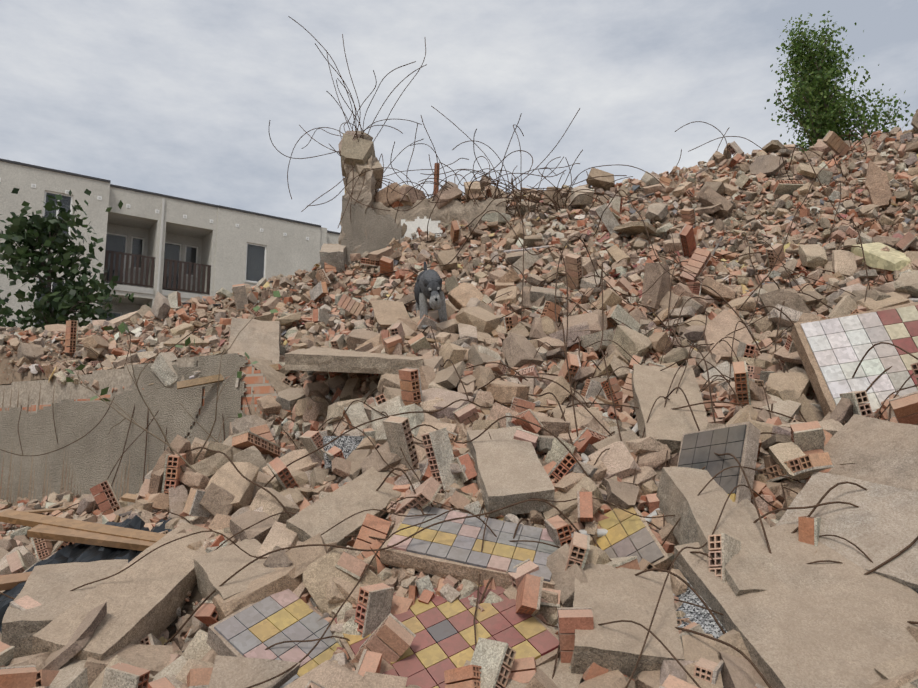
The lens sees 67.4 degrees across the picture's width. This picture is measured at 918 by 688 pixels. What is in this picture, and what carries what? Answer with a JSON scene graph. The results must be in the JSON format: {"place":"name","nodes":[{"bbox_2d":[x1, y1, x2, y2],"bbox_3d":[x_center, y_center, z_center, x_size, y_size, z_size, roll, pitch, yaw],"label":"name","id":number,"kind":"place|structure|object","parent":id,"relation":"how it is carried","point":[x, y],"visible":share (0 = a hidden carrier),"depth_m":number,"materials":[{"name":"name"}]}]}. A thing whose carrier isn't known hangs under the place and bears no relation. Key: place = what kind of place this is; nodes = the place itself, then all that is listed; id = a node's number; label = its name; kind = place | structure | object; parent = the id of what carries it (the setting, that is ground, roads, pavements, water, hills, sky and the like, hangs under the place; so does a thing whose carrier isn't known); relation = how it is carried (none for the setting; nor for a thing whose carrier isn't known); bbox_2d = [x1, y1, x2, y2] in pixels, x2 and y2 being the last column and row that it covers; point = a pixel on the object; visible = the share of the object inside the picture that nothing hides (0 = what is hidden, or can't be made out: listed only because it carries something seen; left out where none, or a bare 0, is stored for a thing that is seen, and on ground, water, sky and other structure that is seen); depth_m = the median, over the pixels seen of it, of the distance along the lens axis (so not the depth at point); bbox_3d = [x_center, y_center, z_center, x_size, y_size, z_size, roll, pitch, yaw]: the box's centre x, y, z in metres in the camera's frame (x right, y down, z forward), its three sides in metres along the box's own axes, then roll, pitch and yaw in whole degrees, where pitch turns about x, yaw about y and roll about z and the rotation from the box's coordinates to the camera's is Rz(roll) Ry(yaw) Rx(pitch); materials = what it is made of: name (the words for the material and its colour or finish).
{"place":"outdoors","nodes":[
{"label":"outdoors","id":0,"kind":"place"},
{"bbox_2d":[0,0,917,232],"label":"sky","id":1,"kind":"structure","parent":0,"point":[176,98],"materials":[{"name":"grey"}]},
{"bbox_2d":[765,11,913,153],"bbox_3d":[9.940,-2.270,16.741,4.500,12.523,3.222,0,-8,1],"label":"poplar tree","id":2,"kind":"object","parent":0,"point":[798,46],"depth_m":16.89,"materials":[{"name":"green plant"}]},
{"label":"ground","id":3,"kind":"structure","parent":0,"visible":0},
{"bbox_2d":[0,188,148,330],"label":"maple tree","id":4,"kind":"object","parent":3,"relation":"on","point":[19,231],"depth_m":13.02,"materials":[{"name":"green plant"}]},
{"bbox_2d":[0,353,295,507],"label":"broken wall","id":5,"kind":"structure","parent":3,"relation":"on","point":[93,456],"depth_m":6.39,"materials":[{"name":"paint"}]},
{"bbox_2d":[0,158,339,326],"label":"apartment block","id":6,"kind":"structure","parent":3,"relation":"on","point":[152,244],"depth_m":24.43,"materials":[{"name":"white paint"}]},
{"bbox_2d":[0,135,917,641],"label":"rubble mound","id":7,"kind":"object","parent":3,"relation":"on","point":[8,373],"visible":0.06,"depth_m":7.47,"materials":[{"name":"brown brick"}]},
{"bbox_2d":[71,300,265,472],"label":"bare twigs","id":8,"kind":"object","parent":7,"relation":"on","point":[183,459],"visible":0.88,"depth_m":4.24,"materials":[{"name":"brown plant"}]},
{"bbox_2d":[65,291,280,417],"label":"twig leaves","id":9,"kind":"object","parent":8,"relation":"attached to","point":[121,328],"visible":0.88,"depth_m":4.39,"materials":[{"name":"green plant"}]},
{"bbox_2d":[338,131,505,264],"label":"broken wall","id":10,"kind":"structure","parent":7,"relation":"attached to","point":[367,229],"depth_m":8.87,"materials":[{"name":"paint"}]},
{"bbox_2d":[0,109,917,687],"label":"rubble debris","id":11,"kind":"object","parent":7,"relation":"on","point":[218,493],"visible":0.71,"depth_m":4.97,"materials":[{"name":"brick"}]},
{"bbox_2d":[414,262,446,328],"bbox_3d":[-0.253,-0.451,6.279,0.268,0.611,0.993,-5,6,-6],"label":"dog","id":12,"kind":"object","parent":11,"relation":"on","point":[428,284],"visible":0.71,"depth_m":6.17},
{"bbox_2d":[0,242,917,687],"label":"concrete slabs","id":13,"kind":"structure","parent":11,"relation":"on","point":[784,606],"depth_m":3.23,"materials":[{"name":"concrete"}]},
{"bbox_2d":[567,423,659,536],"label":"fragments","id":14,"kind":"object","parent":7,"relation":"on","point":[600,532],"visible":0.08,"depth_m":3.66,"materials":[{"name":"concrete"}]},
{"bbox_2d":[0,16,917,687],"bbox_3d":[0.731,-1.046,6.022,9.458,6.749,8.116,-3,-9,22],"label":"rebars","id":15,"kind":"object","parent":3,"relation":"on","point":[516,200],"visible":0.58,"depth_m":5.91,"materials":[{"name":"metal"}]},
{"bbox_3d":[-10.319,1.062,13.326,2.091,4.967,2.307,0,-8,1],"label":"maple tree wood","id":16,"kind":"object","parent":3,"relation":"on","visible":0},
{"bbox_2d":[0,286,25,326],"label":"maple leaves","id":17,"kind":"object","parent":16,"relation":"attached to","point":[3,303],"visible":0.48,"depth_m":14.47,"materials":[{"name":"green plant"}]}
]}

